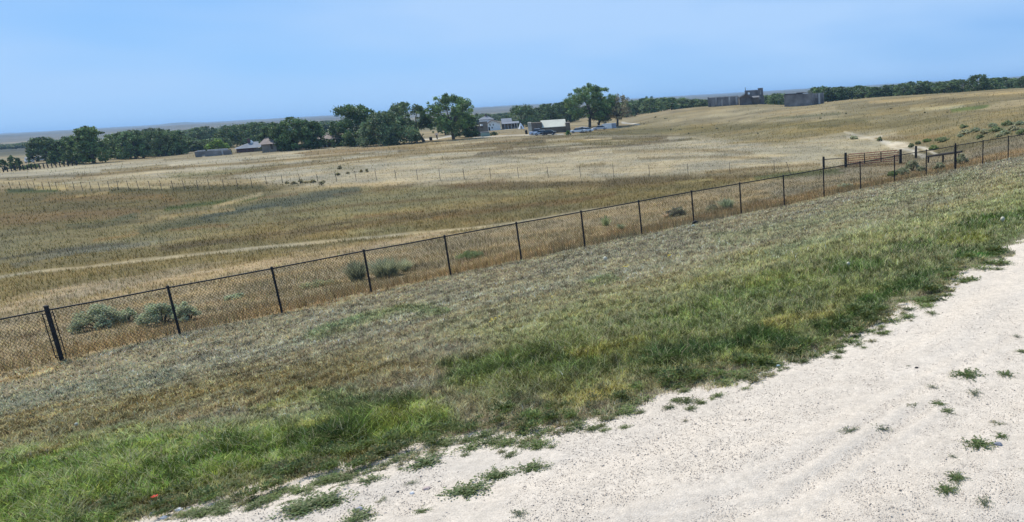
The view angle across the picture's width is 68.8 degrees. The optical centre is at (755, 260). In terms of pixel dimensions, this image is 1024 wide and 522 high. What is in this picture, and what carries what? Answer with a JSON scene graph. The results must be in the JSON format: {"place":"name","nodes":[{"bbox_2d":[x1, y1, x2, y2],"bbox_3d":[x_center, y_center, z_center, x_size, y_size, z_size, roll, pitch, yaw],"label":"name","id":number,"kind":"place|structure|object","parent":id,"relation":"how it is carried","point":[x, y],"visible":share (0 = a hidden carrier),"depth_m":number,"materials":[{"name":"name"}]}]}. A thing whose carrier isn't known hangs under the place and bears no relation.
{"place":"outdoors","nodes":[
{"label":"outdoors","id":0,"kind":"place"},
{"bbox_2d":[0,76,1020,142],"bbox_3d":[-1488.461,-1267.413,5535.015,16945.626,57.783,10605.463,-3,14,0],"label":"hills","id":1,"kind":"structure","parent":0,"point":[23,136],"depth_m":2776.21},
{"bbox_2d":[0,85,1023,521],"bbox_3d":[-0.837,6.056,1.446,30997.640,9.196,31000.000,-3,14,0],"label":"ground","id":2,"kind":"structure","parent":0,"point":[708,119],"depth_m":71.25,"materials":[{"name":"beige plant"}]},
{"bbox_2d":[7,155,18,169],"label":"shrub","id":3,"kind":"object","parent":2,"relation":"on","point":[10,159],"visible":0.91,"depth_m":176.40,"materials":[{"name":"green plant"}]},
{"bbox_2d":[22,136,56,163],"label":"tree","id":4,"kind":"object","parent":2,"relation":"on","point":[39,145],"visible":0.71,"depth_m":215.02,"materials":[{"name":"green plant"}]},
{"bbox_2d":[2,160,76,171],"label":"post fence","id":5,"kind":"object","parent":2,"relation":"on","point":[39,166],"visible":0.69,"depth_m":176.09,"materials":[{"name":"brown wood"}]},
{"bbox_2d":[45,139,66,164],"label":"tree","id":6,"kind":"object","parent":2,"relation":"on","point":[52,157],"visible":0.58,"depth_m":196.44,"materials":[{"name":"green plant"}]},
{"bbox_2d":[61,153,73,164],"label":"shrub","id":7,"kind":"object","parent":2,"relation":"on","point":[65,157],"visible":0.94,"depth_m":187.10,"materials":[{"name":"green plant"}]},
{"bbox_2d":[56,138,88,164],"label":"tree","id":8,"kind":"object","parent":2,"relation":"on","point":[65,148],"visible":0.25,"depth_m":192.20,"materials":[{"name":"green plant"}]},
{"bbox_2d":[60,125,119,163],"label":"tree","id":9,"kind":"object","parent":2,"relation":"on","point":[90,147],"visible":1,"depth_m":188.99,"materials":[{"name":"green plant"}]},
{"bbox_2d":[66,303,126,333],"bbox_3d":[-23.615,2.007,24.905,1.524,1.048,1.484,-7,14,-15],"label":"sagebrush","id":10,"kind":"object","parent":2,"relation":"on","point":[88,316],"visible":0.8,"depth_m":24.63,"materials":[{"name":"green plant"}]},
{"bbox_2d":[93,317,111,329],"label":"sagebrush","id":11,"kind":"object","parent":2,"relation":"on","point":[102,325],"visible":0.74,"depth_m":24.54,"materials":[{"name":"green plant"}]},
{"bbox_2d":[110,307,138,323],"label":"sagebrush","id":12,"kind":"object","parent":2,"relation":"on","point":[130,312],"visible":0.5,"depth_m":25.62,"materials":[{"name":"green plant"}]},
{"bbox_2d":[115,135,138,158],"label":"tree","id":13,"kind":"object","parent":2,"relation":"on","point":[118,138],"visible":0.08,"depth_m":211.40,"materials":[{"name":"green plant"}]},
{"bbox_2d":[118,131,149,159],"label":"tree","id":14,"kind":"object","parent":2,"relation":"on","point":[124,144],"visible":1,"depth_m":208.11,"materials":[{"name":"green plant"}]},
{"bbox_2d":[129,131,154,158],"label":"tree","id":15,"kind":"object","parent":2,"relation":"on","point":[149,147],"visible":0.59,"depth_m":212.13,"materials":[{"name":"green plant"}]},
{"bbox_2d":[145,131,163,155],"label":"tree","id":16,"kind":"object","parent":2,"relation":"on","point":[149,137],"visible":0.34,"depth_m":220.35,"materials":[{"name":"green plant"}]},
{"bbox_2d":[133,303,181,325],"bbox_3d":[-20.830,1.855,24.180,1.332,0.932,1.392,6,16,32],"label":"sagebrush","id":17,"kind":"object","parent":2,"relation":"on","point":[154,311],"visible":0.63,"depth_m":23.94,"materials":[{"name":"green plant"}]},
{"bbox_2d":[149,131,177,156],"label":"tree","id":18,"kind":"object","parent":2,"relation":"on","point":[158,137],"visible":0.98,"depth_m":218.38,"materials":[{"name":"green plant"}]},
{"bbox_2d":[162,133,190,155],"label":"tree","id":19,"kind":"object","parent":2,"relation":"on","point":[179,148],"visible":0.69,"depth_m":223.37,"materials":[{"name":"green plant"}]},
{"bbox_2d":[171,301,201,321],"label":"sagebrush","id":20,"kind":"object","parent":2,"relation":"on","point":[184,311],"visible":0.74,"depth_m":24.01,"materials":[{"name":"green plant"}]},
{"bbox_2d":[188,140,207,151],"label":"tree","id":21,"kind":"object","parent":2,"relation":"on","point":[201,143],"visible":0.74,"depth_m":245.57,"materials":[{"name":"green plant"}]},
{"bbox_2d":[187,127,210,139],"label":"tree","id":22,"kind":"object","parent":2,"relation":"on","point":[199,131],"visible":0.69,"depth_m":333.76,"materials":[{"name":"green plant"}]},
{"bbox_2d":[198,126,216,138],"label":"tree","id":23,"kind":"object","parent":2,"relation":"on","point":[210,131],"visible":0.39,"depth_m":375.36,"materials":[{"name":"green plant"}]},
{"bbox_2d":[194,148,231,156],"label":"ruin wall","id":24,"kind":"structure","parent":2,"relation":"on","point":[212,152],"depth_m":196.19,"materials":[{"name":"grey concrete"}]},
{"bbox_2d":[203,138,231,152],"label":"tree","id":25,"kind":"object","parent":2,"relation":"on","point":[220,143],"visible":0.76,"depth_m":208.15,"materials":[{"name":"green plant"}]},
{"bbox_2d":[224,292,244,300],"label":"sagebrush","id":26,"kind":"object","parent":2,"relation":"on","point":[228,297],"visible":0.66,"depth_m":28.32,"materials":[{"name":"green plant"}]},
{"bbox_2d":[210,122,271,146],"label":"tree","id":27,"kind":"object","parent":2,"relation":"on","point":[242,134],"visible":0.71,"depth_m":270.01,"materials":[{"name":"green plant"}]},
{"bbox_2d":[235,138,261,152],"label":"brick building","id":28,"kind":"structure","parent":2,"relation":"on","point":[250,146],"depth_m":210.76,"materials":[{"name":"beige paint"}]},
{"bbox_2d":[258,137,276,151],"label":"hip roof house","id":29,"kind":"structure","parent":2,"relation":"on","point":[267,144],"depth_m":198.91,"materials":[{"name":"beige paint"}]},
{"bbox_2d":[256,121,291,148],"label":"tree","id":30,"kind":"object","parent":2,"relation":"on","point":[265,133],"visible":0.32,"depth_m":201.91,"materials":[{"name":"green plant"}]},
{"bbox_2d":[269,116,317,150],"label":"tree","id":31,"kind":"object","parent":2,"relation":"on","point":[283,139],"visible":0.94,"depth_m":199.79,"materials":[{"name":"green plant"}]},
{"bbox_2d":[295,120,328,148],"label":"tree","id":32,"kind":"object","parent":2,"relation":"on","point":[317,129],"visible":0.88,"depth_m":204.03,"materials":[{"name":"green plant"}]},
{"bbox_2d":[299,278,334,288],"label":"sagebrush","id":33,"kind":"object","parent":2,"relation":"on","point":[318,282],"visible":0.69,"depth_m":28.92,"materials":[{"name":"green plant"}]},
{"bbox_2d":[297,133,342,148],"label":"verandah building","id":34,"kind":"structure","parent":2,"relation":"on","point":[328,136],"depth_m":213.54,"materials":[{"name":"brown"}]},
{"bbox_2d":[340,131,359,146],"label":"tree","id":35,"kind":"object","parent":2,"relation":"on","point":[350,136],"visible":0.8,"depth_m":203.04,"materials":[{"name":"green plant"}]},
{"bbox_2d":[325,104,378,146],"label":"tree","id":36,"kind":"object","parent":2,"relation":"on","point":[359,114],"visible":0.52,"depth_m":213.15,"materials":[{"name":"green plant"}]},
{"bbox_2d":[338,257,371,281],"bbox_3d":[-16.927,0.338,29.371,1.548,1.135,1.577,-6,14,-13],"label":"bush","id":37,"kind":"object","parent":2,"relation":"on","point":[362,275],"visible":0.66,"depth_m":29.29,"materials":[{"name":"green plant"}]},
{"bbox_2d":[360,255,408,278],"bbox_3d":[-15.655,0.252,29.227,2.598,0.997,2.232,-3,14,0],"label":"bush","id":38,"kind":"object","parent":2,"relation":"on","point":[385,268],"visible":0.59,"depth_m":29.12,"materials":[{"name":"green plant"}]},
{"bbox_2d":[355,109,423,146],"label":"tree","id":39,"kind":"object","parent":2,"relation":"on","point":[381,127],"visible":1,"depth_m":199.50,"materials":[{"name":"green plant"}]},
{"bbox_2d":[9,161,790,190],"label":"wire fence","id":40,"kind":"object","parent":2,"relation":"on","point":[332,177],"visible":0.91,"depth_m":92.56,"materials":[{"name":"metal"}]},
{"bbox_2d":[399,257,414,271],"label":"bush","id":41,"kind":"object","parent":2,"relation":"on","point":[408,262],"visible":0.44,"depth_m":30.50,"materials":[{"name":"green plant"}]},
{"bbox_2d":[389,101,434,141],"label":"tree","id":42,"kind":"object","parent":2,"relation":"on","point":[401,107],"visible":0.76,"depth_m":208.53,"materials":[{"name":"green plant"}]},
{"bbox_2d":[432,116,453,134],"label":"tree","id":43,"kind":"object","parent":2,"relation":"on","point":[439,129],"visible":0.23,"depth_m":267.79,"materials":[{"name":"green plant"}]},
{"bbox_2d":[419,92,478,139],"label":"tree","id":44,"kind":"object","parent":2,"relation":"on","point":[462,104],"visible":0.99,"depth_m":210.87,"materials":[{"name":"green plant"}]},
{"bbox_2d":[454,116,479,136],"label":"tree","id":45,"kind":"object","parent":2,"relation":"on","point":[469,131],"visible":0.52,"depth_m":228.77,"materials":[{"name":"green plant"}]},
{"bbox_2d":[455,249,483,258],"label":"sagebrush","id":46,"kind":"object","parent":2,"relation":"on","point":[470,255],"visible":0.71,"depth_m":32.48,"materials":[{"name":"green plant"}]},
{"bbox_2d":[474,121,487,136],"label":"stone ruin","id":47,"kind":"object","parent":2,"relation":"on","point":[484,128],"visible":0.48,"depth_m":233.77,"materials":[{"name":"beige paint"}]},
{"bbox_2d":[478,114,493,125],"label":"white outbuilding","id":48,"kind":"structure","parent":2,"relation":"on","point":[486,118],"depth_m":302.76,"materials":[{"name":"metal"}]},
{"bbox_2d":[487,118,518,130],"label":"white house","id":49,"kind":"structure","parent":2,"relation":"on","point":[507,123],"depth_m":298.50,"materials":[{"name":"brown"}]},
{"bbox_2d":[0,156,1023,521],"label":"grass","id":50,"kind":"structure","parent":2,"relation":"on","point":[350,424],"depth_m":8.28,"materials":[{"name":"green plant"}]},
{"bbox_2d":[0,134,1023,370],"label":"chain link fence","id":51,"kind":"object","parent":2,"relation":"on","point":[53,329],"visible":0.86,"depth_m":25.63,"materials":[{"name":"black metal"}]},
{"bbox_2d":[8,243,1017,521],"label":"ground cover","id":52,"kind":"object","parent":2,"relation":"on","point":[526,417],"visible":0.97,"depth_m":4.34,"materials":[{"name":"green plant"}]},
{"bbox_2d":[505,104,539,126],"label":"tree","id":53,"kind":"object","parent":2,"relation":"on","point":[520,111],"visible":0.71,"depth_m":318.32,"materials":[{"name":"green plant"}]},
{"bbox_2d":[527,119,570,134],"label":"adobe building","id":54,"kind":"structure","parent":2,"relation":"on","point":[559,125],"depth_m":216.46,"materials":[{"name":"white metal"}]},
{"bbox_2d":[540,103,558,119],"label":"tree","id":55,"kind":"object","parent":2,"relation":"on","point":[550,114],"visible":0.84,"depth_m":333.26,"materials":[{"name":"green plant"}]},
{"bbox_2d":[554,102,575,121],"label":"tree","id":56,"kind":"object","parent":2,"relation":"on","point":[560,105],"visible":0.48,"depth_m":353.18,"materials":[{"name":"green plant"}]},
{"bbox_2d":[559,103,579,121],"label":"tree","id":57,"kind":"object","parent":2,"relation":"on","point":[567,117],"visible":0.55,"depth_m":340.31,"materials":[{"name":"green plant"}]},
{"bbox_2d":[563,83,616,126],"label":"tree","id":58,"kind":"object","parent":2,"relation":"on","point":[582,95],"visible":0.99,"depth_m":251.32,"materials":[{"name":"green plant"}]},
{"bbox_2d":[587,97,612,125],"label":"tree","id":59,"kind":"object","parent":2,"relation":"on","point":[600,120],"visible":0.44,"depth_m":258.60,"materials":[{"name":"green plant"}]},
{"bbox_2d":[604,94,632,125],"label":"tree","id":60,"kind":"object","parent":2,"relation":"on","point":[623,108],"visible":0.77,"depth_m":262.72,"materials":[{"name":"green plant"}]},
{"bbox_2d":[616,100,635,116],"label":"tree","id":61,"kind":"object","parent":2,"relation":"on","point":[630,106],"visible":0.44,"depth_m":346.04,"materials":[{"name":"green plant"}]},
{"bbox_2d":[638,98,662,113],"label":"tree","id":62,"kind":"object","parent":2,"relation":"on","point":[649,108],"visible":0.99,"depth_m":355.84,"materials":[{"name":"green plant"}]},
{"bbox_2d":[662,97,679,109],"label":"tree","id":63,"kind":"object","parent":2,"relation":"on","point":[669,102],"visible":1,"depth_m":349.25,"materials":[{"name":"green plant"}]},
{"bbox_2d":[666,206,686,216],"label":"sagebrush","id":64,"kind":"object","parent":2,"relation":"on","point":[677,208],"visible":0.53,"depth_m":41.39,"materials":[{"name":"green plant"}]},
{"bbox_2d":[674,97,692,108],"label":"tree","id":65,"kind":"object","parent":2,"relation":"on","point":[682,99],"visible":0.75,"depth_m":380.02,"materials":[{"name":"green plant"}]},
{"bbox_2d":[680,99,699,108],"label":"tree","id":66,"kind":"object","parent":2,"relation":"on","point":[692,101],"visible":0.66,"depth_m":385.08,"materials":[{"name":"green plant"}]},
{"bbox_2d":[694,99,707,106],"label":"tree","id":67,"kind":"object","parent":2,"relation":"on","point":[702,103],"visible":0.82,"depth_m":356.91,"materials":[{"name":"green plant"}]},
{"bbox_2d":[708,96,738,106],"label":"hospital ruin","id":68,"kind":"object","parent":2,"relation":"on","point":[722,101],"visible":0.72,"depth_m":297.12,"materials":[{"name":"grey stone"}]},
{"bbox_2d":[717,198,735,207],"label":"yucca","id":69,"kind":"object","parent":2,"relation":"on","point":[726,202],"visible":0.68,"depth_m":42.40,"materials":[{"name":"green plant"}]},
{"bbox_2d":[737,93,758,104],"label":"gabled stone house","id":70,"kind":"structure","parent":2,"relation":"on","point":[746,99],"depth_m":288.47,"materials":[{"name":"grey stone"}]},
{"bbox_2d":[745,88,764,103],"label":"ruined block","id":71,"kind":"structure","parent":2,"relation":"on","point":[759,92],"depth_m":298.45,"materials":[{"name":"grey stone"}]},
{"bbox_2d":[765,93,783,104],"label":"tree","id":72,"kind":"object","parent":2,"relation":"on","point":[774,96],"visible":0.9,"depth_m":380.86,"materials":[{"name":"green plant"}]},
{"bbox_2d":[784,92,823,106],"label":"square stone ruin","id":73,"kind":"object","parent":2,"relation":"on","point":[799,99],"visible":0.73,"depth_m":263.52,"materials":[{"name":"grey stone"}]},
{"bbox_2d":[816,87,839,101],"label":"tree","id":74,"kind":"object","parent":2,"relation":"on","point":[827,95],"visible":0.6,"depth_m":327.79,"materials":[{"name":"green plant"}]},
{"bbox_2d":[824,87,848,101],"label":"tree","id":75,"kind":"object","parent":2,"relation":"on","point":[836,90],"visible":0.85,"depth_m":327.55,"materials":[{"name":"green plant"}]},
{"bbox_2d":[844,152,846,166],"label":"gate post","id":76,"kind":"object","parent":2,"relation":"on","point":[845,158],"visible":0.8,"depth_m":73.92,"materials":[{"name":"brown wood"}]},
{"bbox_2d":[847,150,898,164],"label":"tube gate","id":77,"kind":"structure","parent":76,"relation":"attached to","point":[864,159],"depth_m":73.59,"materials":[{"name":"red metal"}]},
{"bbox_2d":[844,86,859,98],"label":"tree","id":78,"kind":"object","parent":2,"relation":"on","point":[849,92],"visible":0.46,"depth_m":352.38,"materials":[{"name":"green plant"}]},
{"bbox_2d":[853,86,872,98],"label":"tree","id":79,"kind":"object","parent":2,"relation":"on","point":[858,93],"visible":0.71,"depth_m":338.92,"materials":[{"name":"green plant"}]},
{"bbox_2d":[863,87,884,97],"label":"tree","id":80,"kind":"object","parent":2,"relation":"on","point":[876,92],"visible":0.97,"depth_m":330.51,"materials":[{"name":"green plant"}]},
{"bbox_2d":[878,85,893,96],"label":"tree","id":81,"kind":"object","parent":2,"relation":"on","point":[886,89],"visible":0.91,"depth_m":332.37,"materials":[{"name":"green plant"}]},
{"bbox_2d":[892,83,914,95],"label":"tree","id":82,"kind":"object","parent":2,"relation":"on","point":[910,91],"visible":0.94,"depth_m":317.08,"materials":[{"name":"green plant"}]},
{"bbox_2d":[904,159,919,169],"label":"sagebrush","id":83,"kind":"object","parent":2,"relation":"on","point":[912,163],"visible":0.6,"depth_m":59.72,"materials":[{"name":"green plant"}]},
{"bbox_2d":[908,81,931,94],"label":"tree","id":84,"kind":"object","parent":2,"relation":"on","point":[924,89],"visible":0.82,"depth_m":332.63,"materials":[{"name":"green plant"}]},
{"bbox_2d":[930,81,949,93],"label":"tree","id":85,"kind":"object","parent":2,"relation":"on","point":[934,90],"visible":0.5,"depth_m":330.29,"materials":[{"name":"green plant"}]},
{"bbox_2d":[937,81,961,92],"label":"tree","id":86,"kind":"object","parent":2,"relation":"on","point":[952,87],"visible":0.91,"depth_m":307.97,"materials":[{"name":"green plant"}]},
{"bbox_2d":[950,79,971,91],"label":"tree","id":87,"kind":"object","parent":2,"relation":"on","point":[961,82],"visible":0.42,"depth_m":342.89,"materials":[{"name":"green plant"}]},
{"bbox_2d":[964,73,989,91],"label":"tree","id":88,"kind":"object","parent":2,"relation":"on","point":[975,84],"visible":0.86,"depth_m":303.51,"materials":[{"name":"green plant"}]},
{"bbox_2d":[982,78,1003,89],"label":"tree","id":89,"kind":"object","parent":2,"relation":"on","point":[992,80],"visible":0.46,"depth_m":313.10,"materials":[{"name":"green plant"}]},
{"bbox_2d":[988,77,1006,88],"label":"tree","id":90,"kind":"object","parent":2,"relation":"on","point":[998,79],"visible":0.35,"depth_m":319.80,"materials":[{"name":"green plant"}]},
{"bbox_2d":[1004,78,1018,88],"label":"tree","id":91,"kind":"object","parent":2,"relation":"on","point":[1010,80],"visible":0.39,"depth_m":351.53,"materials":[{"name":"green plant"}]},
{"bbox_2d":[1012,76,1023,87],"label":"tree","id":92,"kind":"object","parent":2,"relation":"on","point":[1020,82],"visible":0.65,"depth_m":337.50,"materials":[{"name":"green plant"}]},
{"bbox_2d":[0,0,1023,132],"label":"sky","id":93,"kind":"structure","parent":0,"point":[65,64],"materials":[{"name":"blue"}]},
{"bbox_2d":[114,239,1023,521],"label":"gravel road","id":94,"kind":"structure","parent":0,"point":[917,455],"depth_m":3.86,"materials":[{"name":"white gravel"}]},
{"bbox_2d":[265,492,330,521],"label":"weed","id":95,"kind":"object","parent":94,"relation":"on","point":[296,507],"visible":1,"depth_m":3.50,"materials":[{"name":"green plant"}]},
{"bbox_2d":[301,482,358,513],"bbox_3d":[-2.207,1.232,3.558,0.327,0.022,0.311,5,16,30],"label":"weed","id":96,"kind":"object","parent":94,"relation":"on","point":[327,500],"visible":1,"depth_m":3.57,"materials":[{"name":"green plant"}]},
{"bbox_2d":[337,505,379,521],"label":"weed","id":97,"kind":"object","parent":94,"relation":"on","point":[357,516],"visible":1,"depth_m":3.37,"materials":[{"name":"green plant"}]},
{"bbox_2d":[344,472,390,489],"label":"weed","id":98,"kind":"object","parent":94,"relation":"on","point":[367,480],"visible":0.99,"depth_m":3.78,"materials":[{"name":"green plant"}]},
{"bbox_2d":[400,450,454,472],"bbox_3d":[-1.866,1.148,3.941,0.271,0.020,0.300,-2,14,7],"label":"weed","id":99,"kind":"object","parent":94,"relation":"on","point":[423,461],"visible":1,"depth_m":3.96,"materials":[{"name":"green plant"}]},
{"bbox_2d":[435,476,494,500],"bbox_3d":[-1.486,1.178,3.550,0.304,0.020,0.289,-2,14,6],"label":"weed","id":100,"kind":"object","parent":94,"relation":"on","point":[467,490],"visible":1,"depth_m":3.56,"materials":[{"name":"green plant"}]},
{"bbox_2d":[476,463,520,483],"bbox_3d":[-1.387,1.147,3.705,0.250,0.017,0.238,-3,14,3],"label":"weed","id":101,"kind":"object","parent":94,"relation":"on","point":[495,474],"visible":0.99,"depth_m":3.72,"materials":[{"name":"green plant"}]},
{"bbox_2d":[514,457,553,475],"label":"weed","id":102,"kind":"object","parent":94,"relation":"on","point":[531,465],"visible":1,"depth_m":3.78,"materials":[{"name":"green plant"}]},
{"bbox_2d":[932,481,960,497],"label":"weed","id":103,"kind":"object","parent":94,"relation":"on","point":[945,489],"visible":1,"depth_m":3.40,"materials":[{"name":"green plant"}]},
{"bbox_2d":[945,471,970,485],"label":"weed","id":104,"kind":"object","parent":94,"relation":"on","point":[956,478],"visible":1,"depth_m":3.50,"materials":[{"name":"green plant"}]},
{"bbox_2d":[950,367,988,380],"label":"weed","id":105,"kind":"object","parent":94,"relation":"on","point":[970,373],"visible":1,"depth_m":4.73,"materials":[{"name":"green plant"}]},
{"bbox_2d":[961,435,997,451],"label":"weed","id":106,"kind":"object","parent":94,"relation":"on","point":[977,442],"visible":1,"depth_m":3.82,"materials":[{"name":"green plant"}]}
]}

